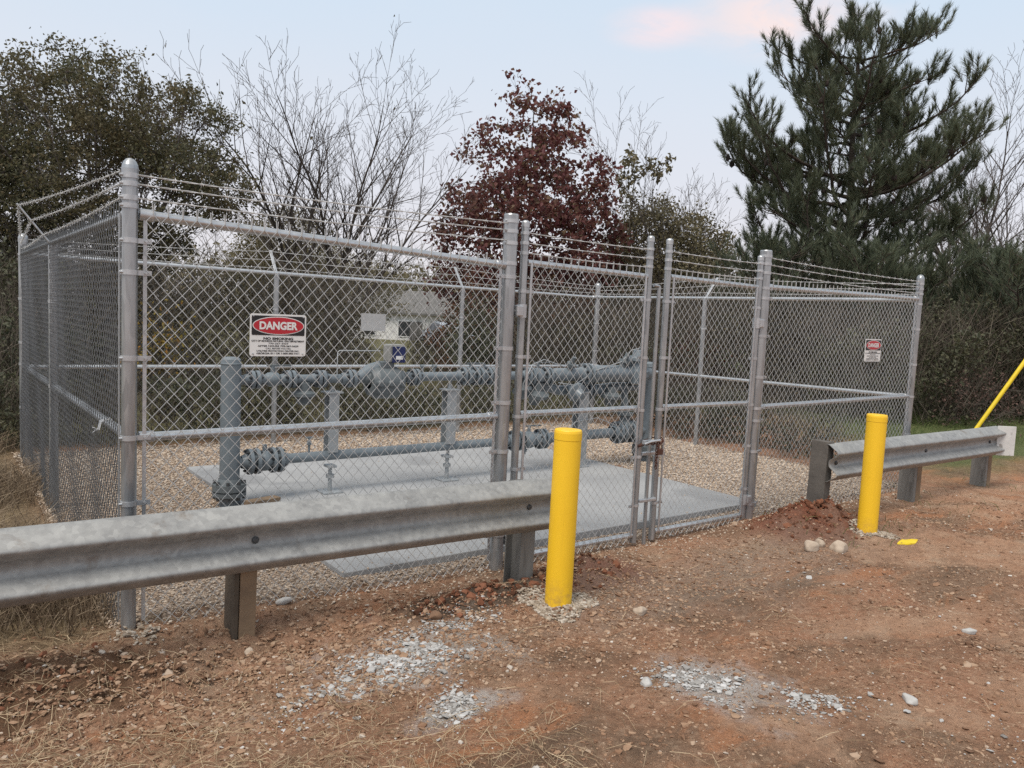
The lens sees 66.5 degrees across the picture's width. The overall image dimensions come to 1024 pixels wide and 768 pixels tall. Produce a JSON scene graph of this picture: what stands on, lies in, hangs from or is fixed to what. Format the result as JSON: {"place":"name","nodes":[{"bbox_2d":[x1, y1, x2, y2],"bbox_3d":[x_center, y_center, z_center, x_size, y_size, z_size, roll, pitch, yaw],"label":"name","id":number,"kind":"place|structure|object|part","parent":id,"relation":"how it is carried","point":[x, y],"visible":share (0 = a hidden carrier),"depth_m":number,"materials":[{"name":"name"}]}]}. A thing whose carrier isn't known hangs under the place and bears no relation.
{"place":"outdoors","nodes":[
{"label":"outdoors","id":0,"kind":"place"},
{"bbox_2d":[0,425,138,640],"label":"dead grass","id":1,"kind":"structure","parent":0,"point":[11,488],"depth_m":3.87,"materials":[{"name":"beige plant"}]},
{"bbox_2d":[421,322,473,344],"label":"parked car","id":2,"kind":"object","parent":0,"point":[436,323],"visible":0.06,"depth_m":42.59,"materials":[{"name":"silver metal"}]},
{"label":"side window","id":3,"kind":"part","parent":2,"relation":"part of","materials":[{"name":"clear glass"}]},
{"bbox_2d":[0,306,1023,767],"bbox_3d":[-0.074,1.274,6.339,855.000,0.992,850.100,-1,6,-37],"label":"ground","id":4,"kind":"structure","parent":0,"point":[1006,476],"depth_m":3.60,"materials":[{"name":"soil"}]},
{"bbox_2d":[0,76,83,346],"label":"dark evergreen","id":5,"kind":"object","parent":4,"relation":"on","point":[7,240],"visible":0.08,"depth_m":15.06,"materials":[{"name":"green plant"}]},
{"bbox_2d":[15,169,121,624],"bbox_3d":[-3.202,-0.017,5.328,0.262,2.408,4.650,-1,6,-37],"label":"chain link fence","id":6,"kind":"object","parent":4,"relation":"on","point":[27,278],"visible":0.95,"depth_m":4.81,"materials":[{"name":"metal"}]},
{"bbox_2d":[0,225,154,424],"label":"undergrowth","id":7,"kind":"object","parent":4,"relation":"on","point":[10,320],"visible":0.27,"depth_m":10.62,"materials":[{"name":"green plant"}]},
{"bbox_2d":[0,26,266,376],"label":"broad oak","id":8,"kind":"object","parent":4,"relation":"on","point":[135,137],"visible":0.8,"depth_m":13.91,"materials":[{"name":"green plant"}]},
{"bbox_2d":[104,299,196,401],"bbox_3d":[-5.393,-0.487,11.642,1.262,1.578,1.181,-1,6,-37],"label":"yellow shrub","id":9,"kind":"object","parent":4,"relation":"on","point":[162,342],"visible":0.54,"depth_m":11.58,"materials":[{"name":"grey plant"}]},
{"bbox_2d":[244,647,252,655],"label":"rock","id":10,"kind":"object","parent":4,"relation":"on","point":[247,650],"visible":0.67,"depth_m":3.48,"materials":[{"name":"beige stone"}]},
{"bbox_2d":[0,477,551,640],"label":"guardrail","id":11,"kind":"object","parent":4,"relation":"on","point":[238,546],"visible":0.88,"depth_m":3.56,"materials":[{"name":"metal"}]},
{"bbox_2d":[275,597,291,604],"bbox_3d":[-1.171,1.108,3.998,0.058,0.041,0.098,7,7,41],"label":"rock","id":12,"kind":"object","parent":4,"relation":"on","point":[283,600],"visible":1,"depth_m":3.98,"materials":[{"name":"grey stone"}]},
{"bbox_2d":[213,194,369,320],"bbox_3d":[-8.257,-4.032,28.866,5.115,5.778,5.005,-1,6,-37],"label":"olive tree","id":13,"kind":"object","parent":4,"relation":"on","point":[250,250],"visible":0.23,"depth_m":28.10,"materials":[{"name":"green plant"}]},
{"bbox_2d":[0,338,620,449],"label":"undergrowth","id":14,"kind":"object","parent":4,"relation":"on","point":[7,412],"visible":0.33,"depth_m":9.17,"materials":[{"name":"brown plant"}]},
{"bbox_2d":[28,238,596,452],"bbox_3d":[-1.701,-0.298,9.415,7.101,2.404,0.260,-1,6,-37],"label":"chain link fence","id":15,"kind":"object","parent":4,"relation":"on","point":[275,309],"visible":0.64,"depth_m":8.79,"materials":[{"name":"metal"}]},
{"bbox_2d":[361,313,385,330],"bbox_3d":[-1.654,-0.734,9.275,0.320,0.205,0.058,-1,6,-37],"label":"sign back","id":16,"kind":"object","parent":15,"relation":"attached to","point":[367,317],"visible":0.9,"depth_m":9.26,"materials":[{"name":"metal"}]},
{"bbox_2d":[118,158,518,630],"bbox_3d":[-0.891,0.193,4.145,2.178,2.407,0.094,-1,6,-37],"label":"chain link fence","id":17,"kind":"object","parent":4,"relation":"on","point":[130,272],"visible":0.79,"depth_m":3.90,"materials":[{"name":"metal"}]},
{"bbox_2d":[249,313,305,355],"bbox_3d":[-1.150,-0.240,3.845,0.282,0.207,0.008,-1,6,-37],"label":"danger sign","id":18,"kind":"object","parent":17,"relation":"attached to","point":[277,335],"visible":1,"depth_m":3.84,"materials":[{"name":"white metal"}]},
{"bbox_2d":[504,220,654,561],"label":"chain link gate","id":19,"kind":"structure","parent":17,"relation":"attached to","point":[520,310],"depth_m":5.09,"materials":[{"name":"metal"}]},
{"bbox_2d":[638,284,660,544],"bbox_3d":[0.990,0.235,5.539,0.170,1.877,0.034,-1,6,-37],"label":"drop rod","id":20,"kind":"object","parent":19,"relation":"attached to","point":[646,499],"visible":0.86,"depth_m":5.53,"materials":[{"name":"grey metal"}]},
{"bbox_2d":[637,437,663,469],"bbox_3d":[0.983,0.488,5.546,0.252,0.228,0.146,-1,6,-37],"label":"lock chain","id":21,"kind":"object","parent":19,"relation":"attached to","point":[652,441],"visible":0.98,"depth_m":5.50,"materials":[{"name":"silver metal"}]},
{"bbox_2d":[136,14,534,369],"bbox_3d":[-4.583,-4.407,18.870,9.058,8.593,6.466,-1,6,-37],"label":"bare tree","id":22,"kind":"object","parent":4,"relation":"on","point":[311,211],"visible":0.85,"depth_m":18.88,"materials":[{"name":"grey plant"}]},
{"bbox_2d":[253,244,421,338],"bbox_3d":[-7.958,-4.114,34.748,8.001,5.088,4.196,2,5,-5],"label":"olive tree","id":23,"kind":"object","parent":4,"relation":"on","point":[381,293],"visible":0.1,"depth_m":34.64,"materials":[{"name":"green plant"}]},
{"bbox_2d":[351,290,493,340],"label":"white house","id":24,"kind":"structure","parent":4,"relation":"on","point":[404,323],"depth_m":56.64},
{"bbox_2d":[397,320,410,336],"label":"window","id":25,"kind":"structure","parent":24,"relation":"in","point":[404,323],"depth_m":56.44,"materials":[{"name":"black glass"}]},
{"bbox_2d":[409,322,421,340],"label":"door","id":26,"kind":"structure","parent":24,"relation":"in","point":[414,324],"depth_m":56.33,"materials":[{"name":"grey"}]},
{"bbox_2d":[0,496,863,710],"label":"earth clods","id":27,"kind":"object","parent":4,"relation":"on","point":[484,585],"visible":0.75,"depth_m":4.37,"materials":[{"name":"brown soil"}]},
{"bbox_2d":[428,610,441,619],"bbox_3d":[-0.391,1.185,3.983,0.068,0.049,0.109,4,5,18],"label":"rock","id":28,"kind":"object","parent":4,"relation":"on","point":[435,615],"visible":0.98,"depth_m":3.96,"materials":[{"name":"brown stone"}]},
{"bbox_2d":[0,229,934,409],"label":"undergrowth","id":29,"kind":"object","parent":4,"relation":"on","point":[218,327],"visible":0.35,"depth_m":15.49,"materials":[{"name":"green plant"}]},
{"bbox_2d":[421,271,515,371],"bbox_3d":[-0.794,-1.302,17.898,2.191,2.628,2.122,-1,6,-37],"label":"rusty shrub","id":30,"kind":"object","parent":4,"relation":"on","point":[449,323],"visible":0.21,"depth_m":17.76,"materials":[{"name":"brown plant"}]},
{"bbox_2d":[11,421,927,644],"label":"compound gravel","id":31,"kind":"structure","parent":4,"relation":"on","point":[174,462],"depth_m":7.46,"materials":[{"name":"beige gravel"}]},
{"bbox_2d":[187,447,756,577],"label":"concrete slab","id":32,"kind":"structure","parent":4,"relation":"on","point":[253,484],"depth_m":6.79,"materials":[{"name":"grey concrete"}]},
{"bbox_2d":[244,495,280,504],"bbox_3d":[-1.874,0.882,5.862,0.090,0.045,0.260,7,6,38],"label":"timber offcut","id":33,"kind":"object","parent":32,"relation":"on","point":[265,499],"visible":0.54,"depth_m":5.84,"materials":[{"name":"brown wood"}]},
{"bbox_2d":[316,387,343,494],"bbox_3d":[-1.476,0.455,6.362,0.170,0.865,0.170,-1,6,-37],"label":"pipe support","id":34,"kind":"object","parent":32,"relation":"on","point":[332,407],"visible":0.78,"depth_m":6.33,"materials":[{"name":"metal"}]},
{"bbox_2d":[212,344,656,506],"bbox_3d":[-0.303,0.319,7.226,4.782,1.380,0.365,-1,6,-37],"label":"gas pipe manifold","id":35,"kind":"object","parent":32,"relation":"on","point":[228,444],"visible":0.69,"depth_m":6.57,"materials":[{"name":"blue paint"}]},
{"bbox_2d":[433,385,459,481],"bbox_3d":[-0.577,0.438,7.038,0.170,0.865,0.170,-1,6,-37],"label":"pipe support","id":36,"kind":"object","parent":32,"relation":"on","point":[448,411],"visible":0.83,"depth_m":7.01,"materials":[{"name":"metal"}]},
{"bbox_2d":[311,448,727,572],"bbox_3d":[-0.425,0.885,6.935,3.860,0.019,3.361,-1,6,-37],"label":"slab grit","id":37,"kind":"object","parent":32,"relation":"on","point":[483,542],"visible":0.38,"depth_m":5.58,"materials":[{"name":"beige stone"}]},
{"bbox_2d":[572,391,589,467],"bbox_3d":[0.693,0.442,7.995,0.170,0.810,0.170,-1,6,-37],"label":"pipe support","id":38,"kind":"object","parent":32,"relation":"on","point":[581,417],"visible":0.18,"depth_m":7.98,"materials":[{"name":"metal"}]},
{"bbox_2d":[441,292,516,393],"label":"cedar","id":39,"kind":"object","parent":4,"relation":"on","point":[487,344],"visible":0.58,"depth_m":15.09,"materials":[{"name":"green plant"}]},
{"bbox_2d":[108,518,899,644],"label":"pea gravel","id":40,"kind":"structure","parent":4,"relation":"on","point":[579,603],"depth_m":4.21,"materials":[{"name":"beige gravel"}]},
{"bbox_2d":[0,540,1023,767],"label":"dry straw","id":41,"kind":"object","parent":4,"relation":"on","point":[54,754],"visible":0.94,"depth_m":2.84,"materials":[{"name":"beige plant"}]},
{"bbox_2d":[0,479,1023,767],"bbox_3d":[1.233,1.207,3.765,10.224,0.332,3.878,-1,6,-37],"label":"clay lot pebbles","id":42,"kind":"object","parent":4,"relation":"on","point":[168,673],"visible":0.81,"depth_m":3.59,"materials":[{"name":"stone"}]},
{"bbox_2d":[0,497,1023,767],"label":"clay grit","id":43,"kind":"object","parent":4,"relation":"on","point":[626,661],"visible":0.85,"depth_m":3.47,"materials":[{"name":"soil"}]},
{"bbox_2d":[16,231,1013,351],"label":"woods","id":44,"kind":"object","parent":4,"relation":"on","point":[405,274],"visible":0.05,"depth_m":68.85,"materials":[{"name":"green plant"}]},
{"bbox_2d":[422,68,634,354],"bbox_3d":[0.499,-4.460,21.724,5.742,8.468,5.845,-1,6,-37],"label":"red maple","id":45,"kind":"object","parent":4,"relation":"on","point":[563,216],"visible":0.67,"depth_m":20.85,"materials":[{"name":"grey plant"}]},
{"bbox_2d":[545,428,581,607],"bbox_3d":[0.270,0.842,4.228,0.151,1.208,0.151,0,6,-37],"label":"bollard","id":46,"kind":"object","parent":4,"relation":"on","point":[563,513],"visible":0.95,"depth_m":4.16,"materials":[{"name":"yellow plastic"}]},
{"bbox_2d":[514,290,626,364],"bbox_3d":[1.364,-0.970,18.555,2.768,2.584,2.478,-1,6,-37],"label":"rusty shrub","id":47,"kind":"object","parent":4,"relation":"on","point":[571,323],"visible":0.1,"depth_m":18.11,"materials":[{"name":"brown plant"}]},
{"bbox_2d":[137,563,1023,767],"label":"crushed rock","id":48,"kind":"object","parent":4,"relation":"on","point":[382,659],"visible":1,"depth_m":3.34,"materials":[{"name":"grey gravel"}]},
{"bbox_2d":[633,606,646,615],"bbox_3d":[0.694,1.232,4.241,0.064,0.060,0.079,7,7,41],"label":"rock","id":49,"kind":"object","parent":4,"relation":"on","point":[641,611],"visible":0.96,"depth_m":4.21,"materials":[{"name":"beige stone"}]},
{"bbox_2d":[537,77,747,362],"bbox_3d":[3.998,-4.693,23.155,6.973,9.030,4.894,-1,6,-37],"label":"bare sapling","id":50,"kind":"object","parent":4,"relation":"on","point":[646,229],"visible":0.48,"depth_m":22.53,"materials":[{"name":"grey plant"}]},
{"bbox_2d":[614,143,675,322],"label":"thin sapling","id":51,"kind":"object","parent":4,"relation":"on","point":[634,158],"visible":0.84,"depth_m":22.52,"materials":[{"name":"green plant"}]},
{"bbox_2d":[640,677,651,686],"bbox_3d":[0.577,1.280,3.345,0.056,0.043,0.072,6,6,36],"label":"rock","id":52,"kind":"object","parent":4,"relation":"on","point":[645,682],"visible":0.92,"depth_m":3.33,"materials":[{"name":"white stone"}]},
{"bbox_2d":[581,182,752,366],"bbox_3d":[4.749,-3.101,23.861,6.166,5.887,4.531,2,5,-9],"label":"olive tree","id":53,"kind":"object","parent":4,"relation":"on","point":[676,236],"visible":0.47,"depth_m":22.98,"materials":[{"name":"green plant"}]},
{"bbox_2d":[669,328,731,397],"bbox_3d":[3.939,-0.352,16.967,1.645,1.751,1.592,4,5,12],"label":"red shrub","id":54,"kind":"object","parent":4,"relation":"on","point":[697,360],"visible":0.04,"depth_m":16.83,"materials":[{"name":"grey plant"}]},
{"bbox_2d":[605,355,864,457],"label":"undergrowth","id":55,"kind":"object","parent":4,"relation":"on","point":[731,421],"visible":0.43,"depth_m":10.32,"materials":[{"name":"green plant"}]},
{"bbox_2d":[588,277,914,482],"bbox_3d":[2.647,-0.126,9.724,0.262,2.408,4.650,-1,6,-37],"label":"chain link fence","id":56,"kind":"object","parent":4,"relation":"on","point":[702,336],"visible":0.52,"depth_m":9.47,"materials":[{"name":"metal"}]},
{"bbox_2d":[703,221,858,388],"bbox_3d":[6.337,-1.744,18.660,4.453,4.142,3.847,-1,6,-37],"label":"young pine","id":57,"kind":"object","parent":4,"relation":"on","point":[760,243],"visible":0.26,"depth_m":17.75,"materials":[{"name":"green plant"}]},
{"bbox_2d":[804,540,819,551],"bbox_3d":[2.128,1.164,5.577,0.123,0.101,0.100,0,5,-24],"label":"rock","id":58,"kind":"object","parent":4,"relation":"on","point":[811,546],"visible":0.88,"depth_m":5.54,"materials":[{"name":"beige stone"}]},
{"bbox_2d":[815,538,824,546],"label":"rock","id":59,"kind":"object","parent":4,"relation":"on","point":[820,542],"visible":0.71,"depth_m":5.64,"materials":[{"name":"beige stone"}]},
{"bbox_2d":[745,250,924,518],"bbox_3d":[2.964,0.118,7.042,2.623,2.412,0.098,-1,6,-37],"label":"chain link fence","id":60,"kind":"object","parent":4,"relation":"on","point":[763,336],"visible":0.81,"depth_m":6.76,"materials":[{"name":"metal"}]},
{"bbox_2d":[648,238,764,539],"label":"chain link gate","id":61,"kind":"structure","parent":60,"relation":"attached to","point":[757,324],"depth_m":5.83,"materials":[{"name":"metal"}]},
{"bbox_2d":[864,339,881,360],"bbox_3d":[3.342,-0.312,7.223,0.282,0.207,0.008,-1,6,-37],"label":"danger sign","id":62,"kind":"object","parent":60,"relation":"attached to","point":[872,350],"visible":1,"depth_m":7.22,"materials":[{"name":"white metal"}]},
{"bbox_2d":[829,540,848,553],"bbox_3d":[2.345,1.181,5.622,0.116,0.116,0.112,-2,7,-45],"label":"rock","id":63,"kind":"object","parent":4,"relation":"on","point":[839,546],"visible":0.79,"depth_m":5.60,"materials":[{"name":"beige stone"}]},
{"bbox_2d":[713,0,1013,327],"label":"pine tree","id":64,"kind":"object","parent":4,"relation":"on","point":[781,163],"visible":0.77,"depth_m":18.63,"materials":[{"name":"green plant"}]},
{"bbox_2d":[857,413,887,532],"bbox_3d":[2.769,0.827,6.028,0.151,1.198,0.151,-1,6,-37],"label":"bollard","id":65,"kind":"object","parent":4,"relation":"on","point":[872,472],"visible":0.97,"depth_m":5.96,"materials":[{"name":"yellow plastic"}]},
{"bbox_2d":[773,218,992,402],"bbox_3d":[8.181,-1.453,17.142,4.071,3.994,4.029,2,5,-13],"label":"young pine","id":66,"kind":"object","parent":4,"relation":"on","point":[891,266],"visible":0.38,"depth_m":16.10,"materials":[{"name":"green plant"}]},
{"bbox_2d":[763,473,1016,545],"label":"weed tufts","id":67,"kind":"object","parent":4,"relation":"on","point":[896,519],"visible":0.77,"depth_m":6.44,"materials":[{"name":"green plant"}]},
{"bbox_2d":[785,267,1023,425],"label":"undergrowth","id":68,"kind":"object","parent":4,"relation":"on","point":[956,344],"visible":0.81,"depth_m":14.12,"materials":[{"name":"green plant"}]},
{"bbox_2d":[897,539,917,544],"bbox_3d":[3.005,1.204,5.912,0.099,0.044,0.264,7,7,42],"label":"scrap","id":69,"kind":"object","parent":4,"relation":"on","point":[908,541],"visible":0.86,"depth_m":5.89,"materials":[{"name":"yellow paint"}]},
{"bbox_2d":[902,693,917,705],"bbox_3d":[1.674,1.329,3.282,0.049,0.040,0.072,3,5,1],"label":"rock","id":70,"kind":"object","parent":4,"relation":"on","point":[910,699],"visible":0.99,"depth_m":3.27,"materials":[{"name":"white stone"}]},
{"bbox_2d":[806,426,1016,503],"bbox_3d":[3.828,0.964,7.333,3.316,1.042,0.329,-1,6,-37],"label":"guardrail","id":71,"kind":"object","parent":4,"relation":"on","point":[908,457],"visible":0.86,"depth_m":7.24,"materials":[{"name":"metal"}]},
{"bbox_2d":[812,41,1023,337],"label":"bare tree","id":72,"kind":"object","parent":4,"relation":"on","point":[976,227],"visible":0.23,"depth_m":24.99,"materials":[{"name":"grey plant"}]},
{"bbox_2d":[868,132,1023,274],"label":"bare tree","id":73,"kind":"object","parent":4,"relation":"on","point":[1006,219],"visible":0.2,"depth_m":26.51,"materials":[{"name":"grey plant"}]},
{"bbox_2d":[892,224,1023,410],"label":"young pine","id":74,"kind":"object","parent":4,"relation":"on","point":[1013,270],"visible":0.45,"depth_m":15.51,"materials":[{"name":"green plant"}]},
{"bbox_2d":[961,628,976,634],"bbox_3d":[2.396,1.300,4.085,0.067,0.043,0.057,0,6,-32],"label":"rock","id":75,"kind":"object","parent":4,"relation":"on","point":[970,631],"visible":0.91,"depth_m":4.07,"materials":[{"name":"white stone"}]},
{"bbox_2d":[924,362,1023,435],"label":"twiggy bush","id":76,"kind":"object","parent":4,"relation":"on","point":[969,403],"visible":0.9,"depth_m":13.30,"materials":[{"name":"brown plant"}]},
{"bbox_2d":[951,233,1023,403],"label":"young pine","id":77,"kind":"object","parent":4,"relation":"on","point":[1018,243],"visible":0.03,"depth_m":17.12,"materials":[{"name":"green plant"}]},
{"bbox_2d":[974,359,1023,427],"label":"guy wire guard","id":78,"kind":"object","parent":4,"relation":"on","point":[1000,395],"visible":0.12,"depth_m":11.01,"materials":[{"name":"yellow plastic"}]},
{"bbox_2d":[0,0,1023,305],"label":"sky","id":79,"kind":"structure","parent":0,"point":[689,54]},
{"bbox_2d":[486,385,1023,446],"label":"green grass","id":80,"kind":"structure","parent":0,"point":[921,428],"depth_m":13.12,"materials":[{"name":"green plant"}]}
]}

